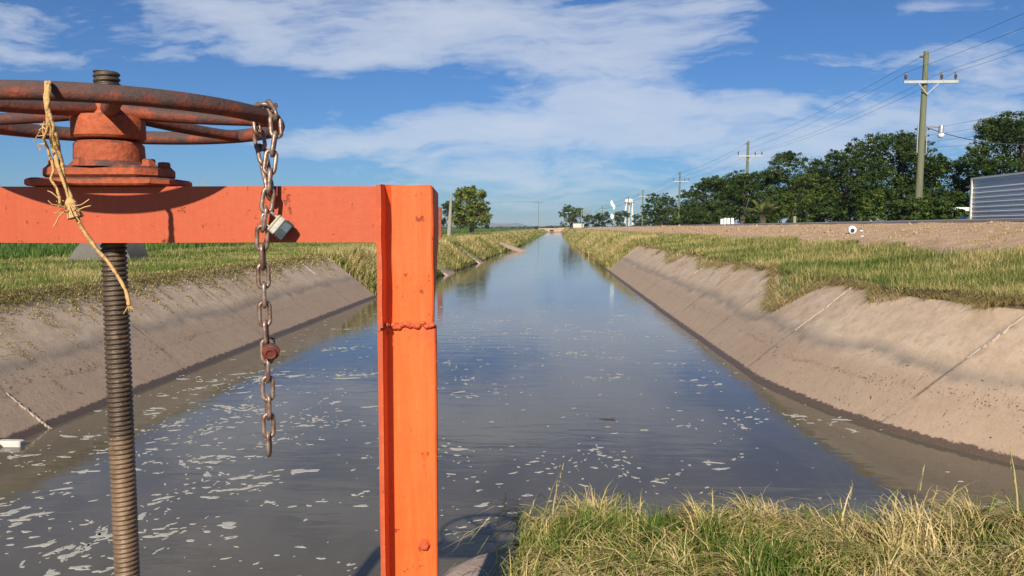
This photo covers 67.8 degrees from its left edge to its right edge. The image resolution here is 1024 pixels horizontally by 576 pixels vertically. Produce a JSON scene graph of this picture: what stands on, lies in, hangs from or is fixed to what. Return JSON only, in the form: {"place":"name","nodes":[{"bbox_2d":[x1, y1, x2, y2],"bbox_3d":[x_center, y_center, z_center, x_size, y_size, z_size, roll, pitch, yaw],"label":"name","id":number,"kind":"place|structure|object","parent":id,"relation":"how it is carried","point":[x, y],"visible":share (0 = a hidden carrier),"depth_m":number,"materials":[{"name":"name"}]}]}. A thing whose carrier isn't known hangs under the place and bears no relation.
{"place":"outdoors","nodes":[
{"label":"outdoors","id":0,"kind":"place"},
{"bbox_2d":[0,252,333,357],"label":"dead grass","id":1,"kind":"structure","parent":0,"point":[139,277],"depth_m":14.97,"materials":[{"name":"brown plant"}]},
{"bbox_2d":[0,232,1023,575],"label":"water","id":2,"kind":"structure","parent":0,"point":[548,286],"depth_m":8.74,"materials":[{"name":"liquid"}]},
{"bbox_2d":[0,439,24,446],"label":"foam block","id":3,"kind":"object","parent":2,"relation":"on","point":[12,442],"depth_m":8.71,"materials":[{"name":"plastic"}]},
{"bbox_2d":[0,304,1005,575],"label":"foam","id":4,"kind":"object","parent":2,"relation":"on","point":[142,516],"visible":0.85,"depth_m":7.80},
{"bbox_2d":[0,222,1023,309],"bbox_3d":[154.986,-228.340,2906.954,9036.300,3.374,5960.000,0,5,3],"label":"ground","id":5,"kind":"structure","parent":0,"point":[932,242],"depth_m":23.58,"materials":[{"name":"brown soil"}]},
{"bbox_2d":[0,256,376,447],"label":"canal lining","id":6,"kind":"object","parent":5,"relation":"on","point":[182,324],"visible":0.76,"depth_m":13.16,"materials":[{"name":"concrete"}]},
{"bbox_2d":[0,256,321,389],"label":"crack weeds","id":7,"kind":"object","parent":6,"relation":"on","point":[138,284],"visible":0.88,"depth_m":12.79,"materials":[{"name":"green plant"}]},
{"bbox_2d":[1,278,358,428],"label":"stranded debris","id":8,"kind":"object","parent":6,"relation":"on","point":[137,359],"visible":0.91,"depth_m":11.18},
{"bbox_2d":[0,70,438,575],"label":"sluice gate","id":9,"kind":"structure","parent":5,"relation":"on","point":[123,184],"depth_m":1.71,"materials":[{"name":"orange metal"}]},
{"bbox_2d":[33,81,135,313],"bbox_3d":[-0.769,-0.159,1.373,0.154,0.420,0.060,-1,5,-16],"label":"twine","id":10,"kind":"object","parent":9,"relation":"attached to","point":[73,210],"visible":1,"depth_m":1.37,"materials":[{"name":"fabric"}]},
{"bbox_2d":[251,99,282,456],"bbox_3d":[-0.542,-0.022,1.709,0.067,0.792,0.142,-2,5,-20],"label":"chain","id":11,"kind":"object","parent":9,"relation":"hanging from","point":[269,105],"visible":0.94,"depth_m":1.66,"materials":[{"name":"metal"}]},
{"bbox_2d":[262,337,279,359],"bbox_3d":[-0.530,0.134,1.669,0.037,0.044,0.070,-2,5,-22],"label":"bolt","id":12,"kind":"object","parent":11,"relation":"attached to","point":[270,351],"visible":0.98,"depth_m":1.64,"materials":[{"name":"red metal"}]},
{"bbox_2d":[261,212,293,240],"bbox_3d":[-0.509,-0.135,1.653,0.069,0.065,0.024,-1,5,-14],"label":"padlock","id":13,"kind":"object","parent":11,"relation":"attached to","point":[283,226],"visible":1,"depth_m":1.64,"materials":[{"name":"metal"}]},
{"bbox_2d":[0,229,510,259],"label":"field crop","id":14,"kind":"object","parent":5,"relation":"on","point":[15,249],"visible":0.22,"depth_m":44.23,"materials":[{"name":"green plant"}]},
{"bbox_2d":[0,230,522,310],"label":"verge grass","id":15,"kind":"structure","parent":5,"relation":"on","point":[45,271],"depth_m":24.84,"materials":[{"name":"green plant"}]},
{"bbox_2d":[69,243,148,260],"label":"concrete block","id":16,"kind":"structure","parent":15,"relation":"on","point":[87,250],"depth_m":27.74,"materials":[{"name":"grey concrete"}]},
{"bbox_2d":[287,229,546,294],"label":"rough grass","id":17,"kind":"structure","parent":5,"relation":"on","point":[481,247],"depth_m":45.68,"materials":[{"name":"plant"}]},
{"bbox_2d":[459,246,482,263],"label":"lining slab","id":18,"kind":"structure","parent":17,"relation":"on","point":[478,261],"depth_m":53.50,"materials":[{"name":"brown concrete"}]},
{"bbox_2d":[438,207,442,238],"bbox_3d":[-5.174,-4.370,54.645,0.395,2.840,0.240,0,5,3],"label":"rusty gate post","id":19,"kind":"object","parent":5,"relation":"on","point":[440,219],"visible":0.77,"depth_m":54.52,"materials":[{"name":"orange metal"}]},
{"bbox_2d":[437,260,455,275],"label":"lining slab","id":20,"kind":"structure","parent":5,"relation":"on","point":[448,272],"depth_m":40.66,"materials":[{"name":"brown concrete"}]},
{"bbox_2d":[441,200,455,233],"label":"leafy tree","id":21,"kind":"object","parent":5,"relation":"on","point":[445,206],"visible":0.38,"depth_m":149.34,"materials":[{"name":"green plant"}]},
{"bbox_2d":[447,193,451,235],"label":"leaning pole","id":22,"kind":"object","parent":5,"relation":"on","point":[449,226],"visible":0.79,"depth_m":111.92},
{"bbox_2d":[452,185,493,233],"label":"leafy tree","id":23,"kind":"object","parent":5,"relation":"on","point":[475,210],"visible":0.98,"depth_m":144.85,"materials":[{"name":"green plant"}]},
{"bbox_2d":[467,221,479,228],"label":"roadside bush","id":24,"kind":"object","parent":5,"relation":"on","point":[475,224],"visible":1,"depth_m":139.86,"materials":[{"name":"green plant"}]},
{"bbox_2d":[442,225,572,228],"bbox_3d":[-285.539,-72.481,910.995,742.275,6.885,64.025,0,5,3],"label":"treeline","id":25,"kind":"object","parent":5,"relation":"on","point":[519,227],"visible":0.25,"depth_m":888.21,"materials":[{"name":"green plant"}]},
{"bbox_2d":[499,242,525,251],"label":"concrete plank","id":26,"kind":"object","parent":5,"relation":"on","point":[513,248],"visible":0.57,"depth_m":80.06,"materials":[{"name":"beige concrete"}]},
{"bbox_2d":[534,202,542,226],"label":"utility pole","id":27,"kind":"object","parent":5,"relation":"on","point":[538,211],"visible":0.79,"depth_m":497.17,"materials":[{"name":"grey wood"}]},
{"bbox_2d":[538,228,563,231],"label":"canal bridge","id":28,"kind":"structure","parent":5,"relation":"on","point":[554,229],"depth_m":436.09,"materials":[{"name":"beige concrete"}]},
{"bbox_2d":[558,204,586,228],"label":"leafy tree","id":29,"kind":"object","parent":5,"relation":"on","point":[573,215],"visible":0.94,"depth_m":222.56,"materials":[{"name":"green plant"}]},
{"bbox_2d":[573,224,583,227],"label":"white wall","id":30,"kind":"structure","parent":5,"relation":"on","point":[576,225],"depth_m":203.56,"materials":[{"name":"concrete"}]},
{"bbox_2d":[582,214,600,227],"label":"roadside bush","id":31,"kind":"object","parent":5,"relation":"on","point":[587,218],"visible":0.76,"depth_m":232.75,"materials":[{"name":"green plant"}]},
{"bbox_2d":[595,211,614,226],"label":"roadside bush","id":32,"kind":"object","parent":5,"relation":"on","point":[603,217],"visible":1,"depth_m":226.27,"materials":[{"name":"green plant"}]},
{"bbox_2d":[609,201,614,230],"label":"roadside sign","id":33,"kind":"object","parent":5,"relation":"on","point":[613,206],"visible":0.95,"depth_m":91.05,"materials":[{"name":"white metal"}]},
{"bbox_2d":[561,227,664,269],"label":"rough grass","id":34,"kind":"structure","parent":5,"relation":"on","point":[604,249],"depth_m":58.40,"materials":[{"name":"plant"}]},
{"bbox_2d":[610,210,630,225],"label":"roadside bush","id":35,"kind":"object","parent":5,"relation":"on","point":[618,219],"visible":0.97,"depth_m":220.29,"materials":[{"name":"green plant"}]},
{"bbox_2d":[624,199,634,225],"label":"water tower","id":36,"kind":"structure","parent":5,"relation":"on","point":[626,201],"depth_m":492.37,"materials":[{"name":"white metal"}]},
{"bbox_2d":[632,213,649,225],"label":"roadside bush","id":37,"kind":"object","parent":5,"relation":"on","point":[638,223],"visible":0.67,"depth_m":214.24,"materials":[{"name":"green plant"}]},
{"bbox_2d":[638,190,647,225],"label":"utility pole","id":38,"kind":"object","parent":5,"relation":"on","point":[642,196],"visible":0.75,"depth_m":187.41,"materials":[{"name":"grey wood"}]},
{"bbox_2d":[640,193,677,225],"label":"leafy tree","id":39,"kind":"object","parent":5,"relation":"on","point":[660,213],"visible":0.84,"depth_m":147.37,"materials":[{"name":"green plant"}]},
{"bbox_2d":[666,209,690,224],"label":"roadside bush","id":40,"kind":"object","parent":5,"relation":"on","point":[674,211],"visible":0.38,"depth_m":129.85,"materials":[{"name":"green plant"}]},
{"bbox_2d":[673,172,689,216],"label":"utility pole","id":41,"kind":"object","parent":5,"relation":"on","point":[679,181],"visible":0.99,"depth_m":125.75,"materials":[{"name":"grey wood"}]},
{"bbox_2d":[672,191,705,224],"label":"flat topped tree","id":42,"kind":"object","parent":5,"relation":"on","point":[684,196],"visible":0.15,"depth_m":131.35,"materials":[{"name":"green plant"}]},
{"bbox_2d":[667,199,727,224],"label":"roadside bush","id":43,"kind":"object","parent":5,"relation":"on","point":[705,214],"visible":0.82,"depth_m":91.90,"materials":[{"name":"green plant"}]},
{"bbox_2d":[681,175,743,224],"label":"flat topped tree","id":44,"kind":"object","parent":5,"relation":"on","point":[713,185],"visible":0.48,"depth_m":95.85,"materials":[{"name":"green plant"}]},
{"bbox_2d":[445,539,999,575],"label":"bank","id":45,"kind":"structure","parent":5,"relation":"on","point":[480,560],"depth_m":2.94,"materials":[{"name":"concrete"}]},
{"bbox_2d":[443,481,1023,575],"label":"foreground grass","id":46,"kind":"structure","parent":45,"relation":"on","point":[766,543],"depth_m":2.82,"materials":[{"name":"plant"}]},
{"bbox_2d":[496,447,1022,563],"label":"seed stalks","id":47,"kind":"object","parent":46,"relation":"in","point":[850,492],"visible":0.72,"depth_m":3.04,"materials":[{"name":"beige plant"}]},
{"bbox_2d":[722,174,763,223],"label":"flat topped tree","id":48,"kind":"object","parent":5,"relation":"on","point":[746,201],"visible":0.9,"depth_m":69.29,"materials":[{"name":"green plant"}]},
{"bbox_2d":[737,141,762,194],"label":"utility pole","id":49,"kind":"object","parent":5,"relation":"on","point":[747,155],"visible":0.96,"depth_m":81.81,"materials":[{"name":"grey wood"}]},
{"bbox_2d":[714,169,791,223],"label":"flat topped tree","id":50,"kind":"object","parent":5,"relation":"on","point":[771,192],"visible":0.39,"depth_m":71.87,"materials":[{"name":"green plant"}]},
{"bbox_2d":[746,196,780,222],"bbox_3d":[20.688,-6.321,62.559,2.954,2.386,3.574,0,5,3],"label":"palm","id":51,"kind":"object","parent":5,"relation":"on","point":[766,207],"visible":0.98,"depth_m":62.51,"materials":[{"name":"green plant"}]},
{"bbox_2d":[736,193,796,223],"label":"roadside bush","id":52,"kind":"object","parent":5,"relation":"on","point":[770,218],"visible":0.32,"depth_m":69.56,"materials":[{"name":"green plant"}]},
{"bbox_2d":[759,150,830,222],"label":"flat topped tree","id":53,"kind":"object","parent":5,"relation":"on","point":[788,157],"visible":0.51,"depth_m":71.48,"materials":[{"name":"green plant"}]},
{"bbox_2d":[605,246,1023,466],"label":"canal lining","id":54,"kind":"object","parent":5,"relation":"on","point":[958,342],"visible":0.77,"depth_m":10.82,"materials":[{"name":"concrete"}]},
{"bbox_2d":[630,244,804,311],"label":"crack weeds","id":55,"kind":"object","parent":54,"relation":"on","point":[714,272],"visible":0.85,"depth_m":22.17,"materials":[{"name":"green plant"}]},
{"bbox_2d":[642,245,1023,306],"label":"dead grass","id":56,"kind":"structure","parent":54,"relation":"on","point":[925,290],"depth_m":11.73,"materials":[{"name":"brown plant"}]},
{"bbox_2d":[661,286,1023,440],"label":"stranded debris","id":57,"kind":"object","parent":54,"relation":"on","point":[875,374],"visible":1,"depth_m":10.02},
{"bbox_2d":[775,173,855,222],"bbox_3d":[24.390,-6.727,60.568,5.989,4.824,5.164,-3,5,-35],"label":"leafy tree","id":58,"kind":"object","parent":5,"relation":"on","point":[813,191],"visible":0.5,"depth_m":60.27,"materials":[{"name":"green plant"}]},
{"bbox_2d":[615,221,1023,249],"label":"dry tufts","id":59,"kind":"object","parent":5,"relation":"on","point":[881,230],"visible":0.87,"depth_m":22.98,"materials":[{"name":"green plant"}]},
{"bbox_2d":[796,196,859,222],"bbox_3d":[23.586,-5.545,55.703,4.153,2.411,4.509,-4,6,-44],"label":"roadside bush","id":60,"kind":"object","parent":5,"relation":"on","point":[829,206],"visible":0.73,"depth_m":55.34,"materials":[{"name":"green plant"}]},
{"bbox_2d":[635,221,1023,249],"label":"dirt clods","id":61,"kind":"object","parent":5,"relation":"on","point":[783,229],"visible":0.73,"depth_m":30.59,"materials":[{"name":"brown soil"}]},
{"bbox_2d":[816,137,877,221],"bbox_3d":[26.083,-8.188,59.579,4.817,7.098,4.946,0,5,3],"label":"leafy tree","id":62,"kind":"object","parent":5,"relation":"on","point":[837,157],"visible":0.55,"depth_m":58.82,"materials":[{"name":"green plant"}]},
{"bbox_2d":[847,226,856,233],"bbox_3d":[11.724,-2.005,26.264,0.287,0.300,0.342,1,5,17],"label":"plastic jug","id":63,"kind":"object","parent":5,"relation":"on","point":[851,229],"visible":1,"depth_m":26.15,"materials":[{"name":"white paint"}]},
{"bbox_2d":[856,188,893,220],"bbox_3d":[21.495,-4.729,44.763,2.158,2.338,2.114,4,6,40],"label":"roadside bush","id":64,"kind":"object","parent":5,"relation":"on","point":[865,205],"visible":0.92,"depth_m":44.57,"materials":[{"name":"green plant"}]},
{"bbox_2d":[837,130,940,221],"bbox_3d":[26.011,-7.277,52.326,6.682,7.082,5.492,2,5,20],"label":"leafy tree","id":65,"kind":"object","parent":5,"relation":"on","point":[902,173],"visible":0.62,"depth_m":51.66,"materials":[{"name":"green plant"}]},
{"bbox_2d":[884,196,964,219],"bbox_3d":[20.254,-3.884,37.746,3.553,1.340,3.120,0,5,3],"label":"roadside bush","id":66,"kind":"object","parent":5,"relation":"on","point":[938,206],"visible":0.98,"depth_m":37.14,"materials":[{"name":"green plant"}]},
{"bbox_2d":[903,51,958,212],"bbox_3d":[21.496,-7.571,39.349,2.698,9.181,0.629,1,5,12],"label":"utility pole","id":67,"kind":"object","parent":5,"relation":"on","point":[920,148],"visible":0.98,"depth_m":39.33,"materials":[{"name":"brown wood"}]},
{"bbox_2d":[595,13,1023,211],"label":"overhead wire","id":68,"kind":"object","parent":67,"relation":"attached to","point":[849,96],"visible":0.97,"depth_m":44.62,"materials":[{"name":"black metal"}]},
{"bbox_2d":[600,28,1021,208],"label":"overhead wire","id":69,"kind":"object","parent":67,"relation":"attached to","point":[851,102],"visible":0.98,"depth_m":44.39,"materials":[{"name":"black metal"}]},
{"bbox_2d":[777,111,1020,175],"bbox_3d":[21.747,-7.801,35.749,0.950,0.664,86.951,0,5,4],"label":"overhead wire","id":70,"kind":"object","parent":67,"relation":"attached to","point":[909,136],"visible":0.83,"depth_m":42.57,"materials":[{"name":"black metal"}]},
{"bbox_2d":[776,129,1023,184],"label":"overhead wire","id":71,"kind":"object","parent":67,"relation":"attached to","point":[911,148],"visible":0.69,"depth_m":39.18,"materials":[{"name":"black metal"}]},
{"bbox_2d":[781,120,1021,179],"bbox_3d":[21.747,-7.423,35.779,0.950,0.762,86.951,0,5,4],"label":"overhead wire","id":72,"kind":"object","parent":67,"relation":"attached to","point":[915,140],"visible":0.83,"depth_m":39.86,"materials":[{"name":"black metal"}]},
{"bbox_2d":[783,139,1019,188],"bbox_3d":[21.747,-6.666,35.838,0.950,0.961,86.951,0,5,4],"label":"overhead wire","id":73,"kind":"object","parent":67,"relation":"attached to","point":[928,148],"visible":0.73,"depth_m":38.47,"materials":[{"name":"black metal"}]},
{"bbox_2d":[928,128,1023,144],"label":"service cable","id":74,"kind":"object","parent":67,"relation":"attached to","point":[976,140],"visible":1,"depth_m":38.65,"materials":[{"name":"rubber"}]},
{"bbox_2d":[897,153,969,211],"bbox_3d":[27.300,-6.165,49.507,4.590,5.102,3.907,0,5,3],"label":"leafy tree","id":75,"kind":"object","parent":5,"relation":"on","point":[941,166],"visible":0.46,"depth_m":48.77,"materials":[{"name":"green plant"}]},
{"bbox_2d":[931,189,969,218],"bbox_3d":[26.101,-4.720,45.596,2.654,2.383,2.405,-3,6,-36],"label":"roadside bush","id":76,"kind":"object","parent":5,"relation":"on","point":[954,195],"visible":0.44,"depth_m":45.12,"materials":[{"name":"green plant"}]},
{"bbox_2d":[933,207,968,219],"bbox_3d":[23.908,-3.827,41.244,1.240,1.016,2.180,0,5,3],"label":"lean to","id":77,"kind":"object","parent":5,"relation":"on","point":[965,209],"visible":0.14,"depth_m":40.15,"materials":[{"name":"white paint"}]},
{"bbox_2d":[949,173,980,218],"bbox_3d":[30.462,-5.844,50.358,3.134,3.556,2.922,-4,6,-39],"label":"roadside bush","id":78,"kind":"object","parent":5,"relation":"on","point":[968,182],"visible":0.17,"depth_m":49.99,"materials":[{"name":"green plant"}]},
{"bbox_2d":[954,110,1023,181],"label":"leafy tree","id":79,"kind":"object","parent":5,"relation":"on","point":[983,164],"visible":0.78,"depth_m":44.65,"materials":[{"name":"green plant"}]},
{"bbox_2d":[0,0,1023,226],"label":"sky","id":80,"kind":"structure","parent":0,"point":[589,105],"materials":[{"name":"blue"}]},
{"bbox_2d":[442,222,601,226],"bbox_3d":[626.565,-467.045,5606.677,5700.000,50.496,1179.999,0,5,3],"label":"hills","id":81,"kind":"structure","parent":0,"point":[507,225],"depth_m":5362.86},
{"bbox_2d":[568,218,1023,227],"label":"road","id":82,"kind":"structure","parent":0,"point":[956,220],"depth_m":29.71,"materials":[{"name":"grey asphalt"}]},
{"bbox_2d":[582,229,1023,313],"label":"bank grass","id":83,"kind":"structure","parent":0,"point":[876,264],"depth_m":15.31,"materials":[{"name":"green plant"}]},
{"bbox_2d":[969,172,1023,218],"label":"metal shed","id":84,"kind":"structure","parent":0,"point":[1000,196],"depth_m":34.65,"materials":[{"name":"metal"}]},
{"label":"utility pole","id":85,"kind":"object","parent":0,"visible":0},
{"bbox_2d":[604,44,1023,208],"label":"overhead wire","id":86,"kind":"object","parent":85,"relation":"attached to","point":[846,118],"visible":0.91,"depth_m":49.09,"materials":[{"name":"black metal"}]},
{"bbox_2d":[606,50,1021,208],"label":"overhead wire","id":87,"kind":"object","parent":85,"relation":"attached to","point":[844,123],"visible":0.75,"depth_m":51.88,"materials":[{"name":"black metal"}]}
]}

